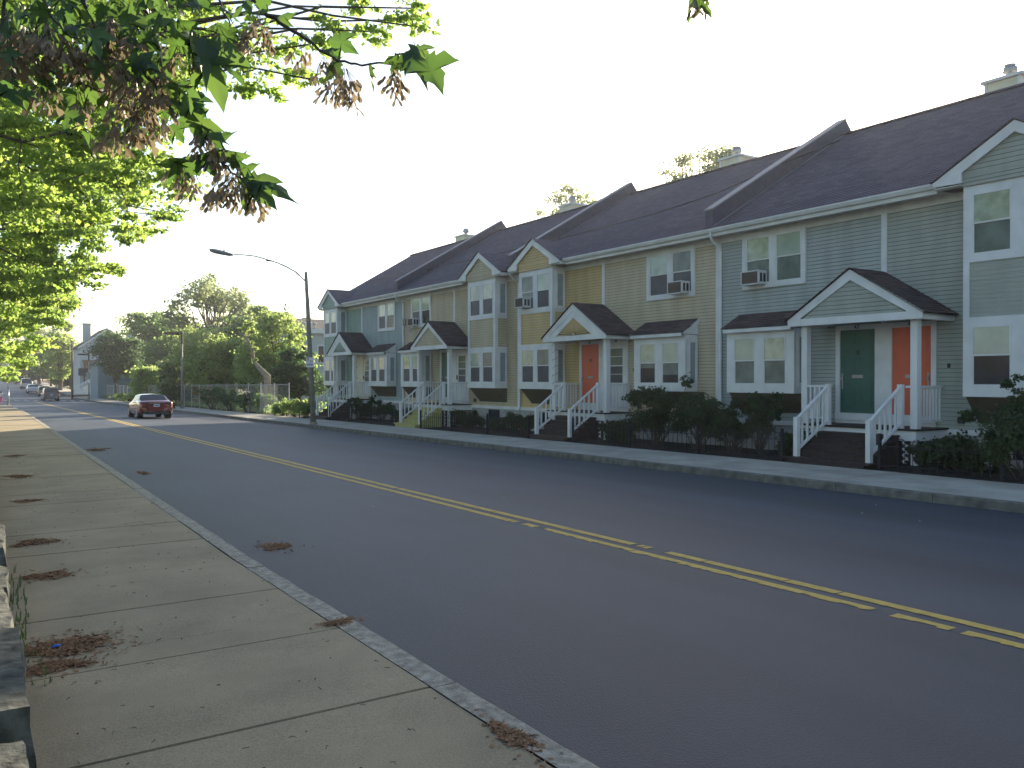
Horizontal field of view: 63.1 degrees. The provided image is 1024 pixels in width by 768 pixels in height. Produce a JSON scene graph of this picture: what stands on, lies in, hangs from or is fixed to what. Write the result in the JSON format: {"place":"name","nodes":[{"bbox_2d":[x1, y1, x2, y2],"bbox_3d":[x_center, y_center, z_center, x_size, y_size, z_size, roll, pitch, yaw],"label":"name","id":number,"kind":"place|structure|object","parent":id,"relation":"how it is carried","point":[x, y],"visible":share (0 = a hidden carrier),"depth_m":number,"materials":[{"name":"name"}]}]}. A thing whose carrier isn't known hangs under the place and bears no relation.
{"place":"outdoors","nodes":[
{"label":"outdoors","id":0,"kind":"place"},
{"bbox_2d":[32,380,83,394],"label":"sidewalk","id":1,"kind":"structure","parent":0,"point":[66,391],"depth_m":158.65,"materials":[{"name":"grey concrete"}]},
{"bbox_2d":[41,380,249,395],"bbox_3d":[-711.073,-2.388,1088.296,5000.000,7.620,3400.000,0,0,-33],"label":"ground","id":2,"kind":"structure","parent":0,"point":[47,381],"depth_m":166.28,"materials":[{"name":"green plant"}]},
{"bbox_2d":[22,328,51,383],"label":"broadleaf tree","id":3,"kind":"object","parent":2,"relation":"on","point":[43,331],"visible":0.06,"depth_m":189.57,"materials":[{"name":"green plant"}]},
{"bbox_2d":[29,352,63,385],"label":"broadleaf tree","id":4,"kind":"object","parent":2,"relation":"on","point":[39,371],"visible":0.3,"depth_m":170.44,"materials":[{"name":"green plant"}]},
{"bbox_2d":[38,323,81,389],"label":"broadleaf tree","id":5,"kind":"object","parent":2,"relation":"on","point":[56,356],"visible":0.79,"depth_m":148.96,"materials":[{"name":"green plant"}]},
{"bbox_2d":[73,323,111,395],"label":"gabled house","id":6,"kind":"structure","parent":2,"relation":"on","point":[80,374],"depth_m":137.80,"materials":[{"name":"grey"}]},
{"bbox_2d":[87,331,158,397],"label":"gabled house","id":7,"kind":"structure","parent":2,"relation":"on","point":[101,383],"depth_m":120.89,"materials":[{"name":"white"}]},
{"bbox_2d":[154,360,190,400],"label":"tree","id":8,"kind":"object","parent":2,"relation":"on","point":[172,375],"visible":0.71,"depth_m":77.38,"materials":[{"name":"green plant"}]},
{"bbox_2d":[158,322,252,400],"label":"tree","id":9,"kind":"object","parent":2,"relation":"on","point":[203,350],"visible":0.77,"depth_m":75.29,"materials":[{"name":"green plant"}]},
{"bbox_2d":[156,272,268,345],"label":"ash tree","id":10,"kind":"object","parent":2,"relation":"on","point":[210,298],"visible":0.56,"depth_m":90.04,"materials":[{"name":"green plant"}]},
{"bbox_2d":[229,308,322,401],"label":"broadleaf tree","id":11,"kind":"object","parent":2,"relation":"on","point":[277,325],"visible":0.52,"depth_m":66.66,"materials":[{"name":"green plant"}]},
{"bbox_2d":[267,344,327,400],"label":"bushy tree","id":12,"kind":"object","parent":2,"relation":"on","point":[287,370],"visible":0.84,"depth_m":62.00,"materials":[{"name":"green plant"}]},
{"bbox_2d":[269,318,327,400],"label":"corniced house","id":13,"kind":"structure","parent":2,"relation":"on","point":[317,331],"depth_m":77.43,"materials":[{"name":"grey"}]},
{"bbox_2d":[317,345,323,363],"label":"window","id":14,"kind":"structure","parent":13,"relation":"in","point":[320,348],"depth_m":77.45,"materials":[{"name":"white paint"}]},
{"bbox_2d":[316,220,517,419],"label":"row house","id":15,"kind":"structure","parent":2,"relation":"on","point":[363,333],"depth_m":45.48,"materials":[{"name":"blue"}]},
{"bbox_2d":[317,289,355,394],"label":"bay window","id":16,"kind":"structure","parent":15,"relation":"in","point":[335,315],"depth_m":48.86,"materials":[{"name":"white paint"}]},
{"bbox_2d":[356,357,359,393],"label":"door","id":17,"kind":"structure","parent":15,"relation":"in","point":[357,358],"depth_m":47.06,"materials":[{"name":"beige paint"}]},
{"bbox_2d":[363,357,369,393],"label":"storm door","id":18,"kind":"structure","parent":15,"relation":"in","point":[365,359],"depth_m":46.21,"materials":[{"name":"white paint"}]},
{"bbox_2d":[365,343,396,396],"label":"bay window","id":19,"kind":"structure","parent":15,"relation":"in","point":[382,365],"depth_m":43.16,"materials":[{"name":"white paint"}]},
{"bbox_2d":[378,300,395,331],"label":"window","id":20,"kind":"structure","parent":15,"relation":"in","point":[386,310],"depth_m":43.79,"materials":[{"name":"glass"}]},
{"bbox_2d":[392,182,636,428],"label":"row house","id":21,"kind":"structure","parent":2,"relation":"on","point":[459,350],"depth_m":36.24,"materials":[{"name":"wood"}]},
{"bbox_2d":[403,318,418,331],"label":"air conditioner","id":22,"kind":"object","parent":21,"relation":"attached to","point":[414,322],"visible":1,"depth_m":40.69,"materials":[{"name":"white metal"}]},
{"bbox_2d":[397,342,431,397],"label":"bay window","id":23,"kind":"structure","parent":21,"relation":"in","point":[408,357],"depth_m":40.17,"materials":[{"name":"white paint"}]},
{"bbox_2d":[411,293,431,327],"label":"window","id":24,"kind":"structure","parent":21,"relation":"in","point":[421,308],"depth_m":40.41,"materials":[{"name":"glass"}]},
{"bbox_2d":[441,352,446,396],"bbox_3d":[-3.028,-0.424,38.365,0.097,2.060,0.970,0,0,-33],"label":"door","id":25,"kind":"structure","parent":21,"relation":"in","point":[444,355],"depth_m":38.55,"materials":[{"name":"teal metal"}]},
{"bbox_2d":[456,351,466,397],"bbox_3d":[-2.246,-0.412,37.192,0.072,2.070,0.970,0,0,-33],"label":"storm door","id":26,"kind":"structure","parent":21,"relation":"in","point":[461,376],"depth_m":37.17,"materials":[{"name":"white paint"}]},
{"bbox_2d":[457,252,509,401],"bbox_3d":[-0.582,-2.370,35.143,2.067,6.250,3.491,0,0,-33],"label":"bay window","id":27,"kind":"structure","parent":21,"relation":"in","point":[487,291],"depth_m":34.37,"materials":[{"name":"white paint"}]},
{"bbox_2d":[369,140,839,280],"bbox_3d":[-0.397,-6.627,38.615,3.614,2.020,33.030,0,0,-33],"label":"overhead wire","id":28,"kind":"object","parent":21,"relation":"attached to","point":[645,215],"visible":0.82,"depth_m":27.45,"materials":[{"name":"black metal"}]},
{"bbox_2d":[74,398,1023,513],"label":"kerb","id":29,"kind":"structure","parent":2,"relation":"on","point":[978,502],"depth_m":17.45,"materials":[{"name":"concrete"}]},
{"bbox_2d":[524,179,610,217],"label":"ash tree","id":30,"kind":"object","parent":2,"relation":"on","point":[570,192],"visible":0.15,"depth_m":64.92,"materials":[{"name":"green plant"}]},
{"bbox_2d":[506,118,850,444],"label":"row house","id":31,"kind":"structure","parent":2,"relation":"on","point":[606,322],"depth_m":27.94,"materials":[{"name":"beige"}]},
{"bbox_2d":[515,297,530,308],"bbox_3d":[0.414,-3.094,31.788,0.372,0.388,0.592,0,0,-33],"label":"air conditioner","id":32,"kind":"object","parent":31,"relation":"attached to","point":[522,302],"visible":1,"depth_m":31.60,"materials":[{"name":"white metal"}]},
{"bbox_2d":[506,238,572,403],"bbox_3d":[1.573,-2.350,31.845,2.067,6.250,3.491,0,0,-33],"label":"bay window","id":33,"kind":"structure","parent":31,"relation":"in","point":[540,279],"depth_m":31.22,"materials":[{"name":"yellow paint"}]},
{"bbox_2d":[581,344,598,402],"bbox_3d":[2.759,-0.370,29.508,0.097,2.060,0.970,0,0,-33],"label":"door","id":34,"kind":"structure","parent":31,"relation":"in","point":[590,353],"depth_m":29.53,"materials":[{"name":"wood"}]},
{"bbox_2d":[610,343,624,403],"bbox_3d":[3.560,-0.358,28.347,0.028,2.070,0.970,0,0,-33],"label":"storm door","id":35,"kind":"structure","parent":31,"relation":"in","point":[617,350],"depth_m":28.30,"materials":[{"name":"white paint"}]},
{"bbox_2d":[628,318,698,406],"bbox_3d":[4.699,-0.614,25.954,0.736,2.770,2.460,0,0,-33],"label":"bay window","id":36,"kind":"structure","parent":31,"relation":"in","point":[659,359],"depth_m":25.58,"materials":[{"name":"white paint"}]},
{"bbox_2d":[646,244,695,300],"bbox_3d":[4.965,-3.460,26.152,0.055,1.560,2.130,0,0,-33],"label":"window","id":37,"kind":"structure","parent":31,"relation":"in","point":[673,264],"depth_m":26.18,"materials":[{"name":"white paint"}]},
{"bbox_2d":[667,280,689,294],"bbox_3d":[5.125,-2.957,25.621,0.372,0.388,0.632,0,0,-33],"label":"air conditioner","id":38,"kind":"object","parent":31,"relation":"attached to","point":[679,287],"visible":1,"depth_m":25.45,"materials":[{"name":"white metal"}]},
{"bbox_2d":[653,138,750,183],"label":"ash tree","id":39,"kind":"object","parent":2,"relation":"on","point":[712,156],"visible":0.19,"depth_m":60.62,"materials":[{"name":"green plant"}]},
{"bbox_2d":[704,63,1023,469],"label":"row house","id":40,"kind":"structure","parent":2,"relation":"on","point":[886,300],"depth_m":19.96,"materials":[{"name":"grey"}]},
{"bbox_2d":[741,269,766,285],"bbox_3d":[6.728,-2.942,23.168,0.372,0.388,0.632,0,0,-33],"label":"air conditioner","id":41,"kind":"object","parent":40,"relation":"attached to","point":[754,277],"visible":1,"depth_m":22.98,"materials":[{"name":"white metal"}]},
{"bbox_2d":[720,310,800,412],"bbox_3d":[6.843,-0.594,22.673,0.736,2.770,2.460,0,0,-33],"label":"bay window","id":42,"kind":"structure","parent":40,"relation":"in","point":[764,359],"depth_m":22.43,"materials":[{"name":"white paint"}]},
{"bbox_2d":[742,224,806,289],"bbox_3d":[7.147,-3.439,22.812,0.055,1.560,2.130,0,0,-33],"label":"window","id":43,"kind":"structure","parent":40,"relation":"in","point":[781,252],"depth_m":22.67,"materials":[{"name":"white paint"}]},
{"bbox_2d":[840,329,874,412],"bbox_3d":[8.546,-0.316,20.652,0.097,2.060,0.970,0,0,-33],"label":"door","id":44,"kind":"structure","parent":40,"relation":"in","point":[857,371],"depth_m":20.67,"materials":[{"name":"wood"}]},
{"bbox_2d":[892,326,930,414],"bbox_3d":[9.318,-0.309,19.471,0.097,2.060,0.970,0,0,-33],"label":"door","id":45,"kind":"structure","parent":40,"relation":"in","point":[900,335],"depth_m":19.60,"materials":[{"name":"wood"}]},
{"bbox_2d":[930,118,1023,422],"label":"bay window","id":46,"kind":"structure","parent":40,"relation":"in","point":[991,176],"depth_m":17.38,"materials":[{"name":"white paint"}]},
{"bbox_2d":[101,398,322,415],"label":"verge","id":47,"kind":"structure","parent":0,"point":[270,413],"depth_m":62.46,"materials":[{"name":"green plant"}]},
{"bbox_2d":[0,303,43,382],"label":"maple tree","id":48,"kind":"object","parent":47,"relation":"on","point":[9,371],"visible":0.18,"depth_m":53.48,"materials":[{"name":"green plant"}]},
{"bbox_2d":[0,219,92,369],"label":"maple tree","id":49,"kind":"object","parent":47,"relation":"on","point":[12,328],"visible":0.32,"depth_m":34.47,"materials":[{"name":"green plant"}]},
{"bbox_2d":[0,75,190,319],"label":"maple tree","id":50,"kind":"object","parent":47,"relation":"on","point":[40,291],"visible":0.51,"depth_m":22.98,"materials":[{"name":"green plant"}]},
{"bbox_2d":[80,329,147,400],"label":"street tree","id":51,"kind":"object","parent":47,"relation":"on","point":[117,353],"visible":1,"depth_m":104.99,"materials":[{"name":"green plant"}]},
{"bbox_2d":[107,308,172,392],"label":"broadleaf tree","id":52,"kind":"object","parent":47,"relation":"on","point":[141,326],"visible":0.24,"depth_m":115.16,"materials":[{"name":"green plant"}]},
{"bbox_2d":[125,364,161,394],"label":"tree","id":53,"kind":"object","parent":47,"relation":"on","point":[142,377],"visible":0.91,"depth_m":90.67,"materials":[{"name":"green plant"}]},
{"bbox_2d":[138,315,188,365],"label":"broadleaf tree","id":54,"kind":"object","parent":47,"relation":"on","point":[158,352],"visible":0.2,"depth_m":102.00,"materials":[{"name":"green plant"}]},
{"bbox_2d":[158,385,180,405],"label":"shrub","id":55,"kind":"object","parent":47,"relation":"on","point":[174,391],"visible":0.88,"depth_m":75.77,"materials":[{"name":"green plant"}]},
{"bbox_2d":[179,385,200,403],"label":"shrub","id":56,"kind":"object","parent":47,"relation":"on","point":[189,393],"visible":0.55,"depth_m":75.70,"materials":[{"name":"green plant"}]},
{"bbox_2d":[107,383,289,415],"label":"wire fence","id":57,"kind":"object","parent":47,"relation":"on","point":[263,389],"visible":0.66,"depth_m":57.17,"materials":[{"name":"grey"}]},
{"bbox_2d":[196,387,221,409],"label":"shrub","id":58,"kind":"object","parent":47,"relation":"on","point":[211,394],"visible":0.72,"depth_m":64.05,"materials":[{"name":"green plant"}]},
{"bbox_2d":[103,394,326,414],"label":"undergrowth","id":59,"kind":"object","parent":47,"relation":"on","point":[234,407],"visible":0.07,"depth_m":64.71,"materials":[{"name":"green plant"}]},
{"bbox_2d":[0,0,440,232],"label":"maple tree","id":60,"kind":"object","parent":47,"relation":"on","point":[29,198],"visible":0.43,"depth_m":14.26,"materials":[{"name":"green plant"}]},
{"bbox_2d":[215,389,241,410],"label":"shrub","id":61,"kind":"object","parent":47,"relation":"on","point":[225,398],"visible":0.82,"depth_m":60.67,"materials":[{"name":"green plant"}]},
{"bbox_2d":[232,390,259,411],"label":"shrub","id":62,"kind":"object","parent":47,"relation":"on","point":[239,400],"visible":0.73,"depth_m":57.81,"materials":[{"name":"green plant"}]},
{"bbox_2d":[237,319,270,395],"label":"bent tree","id":63,"kind":"object","parent":47,"relation":"on","point":[246,328],"visible":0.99,"depth_m":57.87,"materials":[{"name":"brown plant"}]},
{"bbox_2d":[214,304,294,391],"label":"broadleaf tree","id":64,"kind":"object","parent":47,"relation":"on","point":[235,323],"visible":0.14,"depth_m":82.39,"materials":[{"name":"green plant"}]},
{"bbox_2d":[253,392,277,412],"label":"shrub","id":65,"kind":"object","parent":47,"relation":"on","point":[257,395],"visible":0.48,"depth_m":55.70,"materials":[{"name":"green plant"}]},
{"bbox_2d":[0,0,711,223],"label":"maple tree","id":66,"kind":"object","parent":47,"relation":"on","point":[143,66],"visible":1,"depth_m":2.33,"materials":[{"name":"green plant"}]},
{"bbox_2d":[289,415,1023,483],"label":"mulch bed","id":67,"kind":"object","parent":47,"relation":"on","point":[927,471],"visible":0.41,"depth_m":22.11,"materials":[{"name":"soil"}]},
{"bbox_2d":[279,398,307,416],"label":"weed clump","id":68,"kind":"object","parent":67,"relation":"on","point":[287,406],"visible":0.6,"depth_m":48.88,"materials":[{"name":"green plant"}]},
{"bbox_2d":[292,400,315,417],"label":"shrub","id":69,"kind":"object","parent":67,"relation":"on","point":[303,407],"visible":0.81,"depth_m":46.31,"materials":[{"name":"green plant"}]},
{"bbox_2d":[345,395,374,419],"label":"shrub","id":70,"kind":"object","parent":67,"relation":"on","point":[357,403],"visible":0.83,"depth_m":42.54,"materials":[{"name":"green plant"}]},
{"bbox_2d":[329,405,395,425],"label":"iron fence","id":71,"kind":"object","parent":67,"relation":"on","point":[364,412],"visible":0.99,"depth_m":40.16,"materials":[{"name":"black"}]},
{"bbox_2d":[366,399,395,421],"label":"shrub","id":72,"kind":"object","parent":67,"relation":"on","point":[383,407],"visible":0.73,"depth_m":40.97,"materials":[{"name":"green plant"}]},
{"bbox_2d":[386,406,411,421],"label":"shrub","id":73,"kind":"object","parent":67,"relation":"on","point":[397,413],"visible":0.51,"depth_m":39.30,"materials":[{"name":"green plant"}]},
{"bbox_2d":[447,408,485,428],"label":"shrub","id":74,"kind":"object","parent":67,"relation":"on","point":[460,421],"visible":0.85,"depth_m":33.63,"materials":[{"name":"green plant"}]},
{"bbox_2d":[420,410,529,438],"bbox_3d":[-1.647,1.529,31.819,0.056,0.945,8.136,0,0,-33],"label":"iron fence","id":75,"kind":"object","parent":67,"relation":"on","point":[487,420],"visible":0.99,"depth_m":31.46,"materials":[{"name":"black"}]},
{"bbox_2d":[484,417,507,431],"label":"shrub","id":76,"kind":"object","parent":67,"relation":"on","point":[496,424],"visible":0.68,"depth_m":32.11,"materials":[{"name":"green plant"}]},
{"bbox_2d":[503,411,539,433],"bbox_3d":[0.474,1.472,30.712,1.916,0.914,1.122,0,0,42],"label":"shrub","id":77,"kind":"object","parent":67,"relation":"on","point":[523,424],"visible":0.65,"depth_m":30.66,"materials":[{"name":"green plant"}]},
{"bbox_2d":[597,418,640,442],"bbox_3d":[3.264,1.486,25.844,1.294,0.857,1.548,0,0,-33],"label":"shrub","id":78,"kind":"object","parent":67,"relation":"on","point":[613,435],"visible":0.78,"depth_m":25.75,"materials":[{"name":"green plant"}]},
{"bbox_2d":[620,372,693,446],"bbox_3d":[4.179,0.778,24.419,2.090,2.258,2.184,0,0,-33],"label":"shrub","id":79,"kind":"object","parent":67,"relation":"on","point":[655,415],"visible":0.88,"depth_m":24.26,"materials":[{"name":"green plant"}]},
{"bbox_2d":[572,418,783,461],"bbox_3d":[4.140,1.497,22.962,0.056,0.946,8.136,0,0,-33],"label":"iron fence","id":80,"kind":"object","parent":67,"relation":"on","point":[629,443],"visible":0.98,"depth_m":22.07,"materials":[{"name":"black"}]},
{"bbox_2d":[665,391,726,448],"bbox_3d":[5.186,1.056,23.129,1.786,1.690,1.871,0,0,-33],"label":"shrub","id":81,"kind":"object","parent":67,"relation":"on","point":[689,411],"visible":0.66,"depth_m":23.08,"materials":[{"name":"green plant"}]},
{"bbox_2d":[702,396,760,452],"bbox_3d":[5.784,1.116,22.128,1.716,1.562,1.473,0,0,-16],"label":"shrub","id":82,"kind":"object","parent":67,"relation":"on","point":[729,419],"visible":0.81,"depth_m":21.94,"materials":[{"name":"green plant"}]},
{"bbox_2d":[738,390,786,453],"bbox_3d":[6.388,1.020,21.329,1.135,1.748,1.292,0,0,-33],"label":"shrub","id":83,"kind":"object","parent":67,"relation":"on","point":[766,414],"visible":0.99,"depth_m":21.19,"materials":[{"name":"green plant"}]},
{"bbox_2d":[774,428,815,458],"bbox_3d":[7.001,1.448,20.256,1.313,0.890,1.073,0,0,-33],"label":"shrub","id":84,"kind":"object","parent":67,"relation":"on","point":[788,444],"visible":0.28,"depth_m":20.08,"materials":[{"name":"green plant"}]},
{"bbox_2d":[878,433,1023,481],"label":"iron fence","id":85,"kind":"object","parent":67,"relation":"on","point":[1001,472],"visible":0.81,"depth_m":16.30,"materials":[{"name":"black"}]},
{"bbox_2d":[905,429,1015,473],"bbox_3d":[9.265,1.448,17.112,1.884,1.053,1.782,0,0,1],"label":"shrub","id":86,"kind":"object","parent":67,"relation":"on","point":[928,456],"visible":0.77,"depth_m":16.87,"materials":[{"name":"green plant"}]},
{"bbox_2d":[957,373,1023,478],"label":"shrub","id":87,"kind":"object","parent":67,"relation":"on","point":[1006,432],"visible":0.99,"depth_m":15.33,"materials":[{"name":"green plant"}]},
{"bbox_2d":[0,405,552,767],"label":"sidewalk","id":88,"kind":"structure","parent":0,"point":[262,703],"depth_m":4.98,"materials":[{"name":"concrete"}]},
{"bbox_2d":[0,524,36,767],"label":"stone wall","id":89,"kind":"structure","parent":88,"relation":"on","point":[17,750],"depth_m":3.52,"materials":[{"name":"stone"}]},
{"bbox_2d":[9,563,50,684],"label":"grass","id":90,"kind":"structure","parent":88,"relation":"on","point":[23,634],"depth_m":5.84,"materials":[{"name":"green plant"}]},
{"bbox_2d":[6,535,74,547],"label":"seed litter","id":91,"kind":"object","parent":88,"relation":"on","point":[29,542],"visible":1,"depth_m":8.80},
{"bbox_2d":[9,567,88,584],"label":"seed litter","id":92,"kind":"object","parent":88,"relation":"on","point":[55,574],"visible":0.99,"depth_m":7.23,"materials":[{"name":"plant"}]},
{"bbox_2d":[26,651,116,680],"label":"seed litter","id":93,"kind":"object","parent":88,"relation":"on","point":[57,665],"visible":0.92,"depth_m":4.90,"materials":[{"name":"plant"}]},
{"bbox_2d":[23,618,161,666],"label":"seed litter","id":94,"kind":"object","parent":88,"relation":"on","point":[75,644],"visible":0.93,"depth_m":5.28,"materials":[{"name":"plant"}]},
{"bbox_2d":[11,452,516,767],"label":"twig litter","id":95,"kind":"object","parent":88,"relation":"on","point":[181,638],"visible":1,"depth_m":4.83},
{"bbox_2d":[0,381,1023,767],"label":"road","id":96,"kind":"structure","parent":0,"point":[602,655],"depth_m":7.42,"materials":[{"name":"asphalt"}]},
{"bbox_2d":[40,388,59,400],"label":"car","id":97,"kind":"object","parent":96,"relation":"on","point":[50,393],"visible":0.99,"depth_m":104.75,"materials":[{"name":"grey"}]},
{"bbox_2d":[71,341,73,398],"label":"utility pole","id":98,"kind":"object","parent":96,"relation":"on","point":[72,390],"visible":0.82,"depth_m":120.89,"materials":[{"name":"brown wood"}]},
{"bbox_2d":[127,393,172,417],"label":"car","id":99,"kind":"object","parent":96,"relation":"on","point":[139,405],"visible":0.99,"depth_m":47.58,"materials":[{"name":"red"}]},
{"bbox_2d":[242,537,317,553],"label":"seed litter","id":100,"kind":"object","parent":96,"relation":"on","point":[272,546],"visible":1,"depth_m":9.20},
{"bbox_2d":[9,405,598,767],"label":"kerb","id":101,"kind":"structure","parent":96,"relation":"on","point":[464,698],"depth_m":5.22,"materials":[{"name":"stone"}]},
{"bbox_2d":[305,615,367,628],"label":"seed litter","id":102,"kind":"object","parent":101,"relation":"on","point":[341,621],"visible":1,"depth_m":5.78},
{"bbox_2d":[474,708,561,767],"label":"seed litter","id":103,"kind":"object","parent":101,"relation":"on","point":[518,737],"visible":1,"depth_m":3.88,"materials":[{"name":"plant"}]},
{"bbox_2d":[32,401,1023,648],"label":"line","id":104,"kind":"object","parent":96,"relation":"on","point":[969,623],"visible":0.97,"depth_m":8.05,"materials":[{"name":"paint"}]},
{"bbox_2d":[0,0,1023,379],"label":"sky","id":105,"kind":"structure","parent":0,"point":[591,95],"materials":[{"name":"white"}]},
{"bbox_2d":[80,398,1023,501],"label":"sidewalk","id":106,"kind":"structure","parent":0,"point":[974,488],"depth_m":19.26,"materials":[{"name":"grey concrete"}]},
{"bbox_2d":[164,331,183,407],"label":"street lamp","id":107,"kind":"object","parent":106,"relation":"on","point":[175,333],"visible":0.91,"depth_m":68.21,"materials":[{"name":"metal"}]},
{"bbox_2d":[209,248,316,424],"bbox_3d":[-11.246,-2.028,37.959,4.898,7.897,0.367,0,0,-33],"label":"street lamp","id":108,"kind":"object","parent":106,"relation":"on","point":[310,374],"visible":0.99,"depth_m":38.97,"materials":[{"name":"black metal"}]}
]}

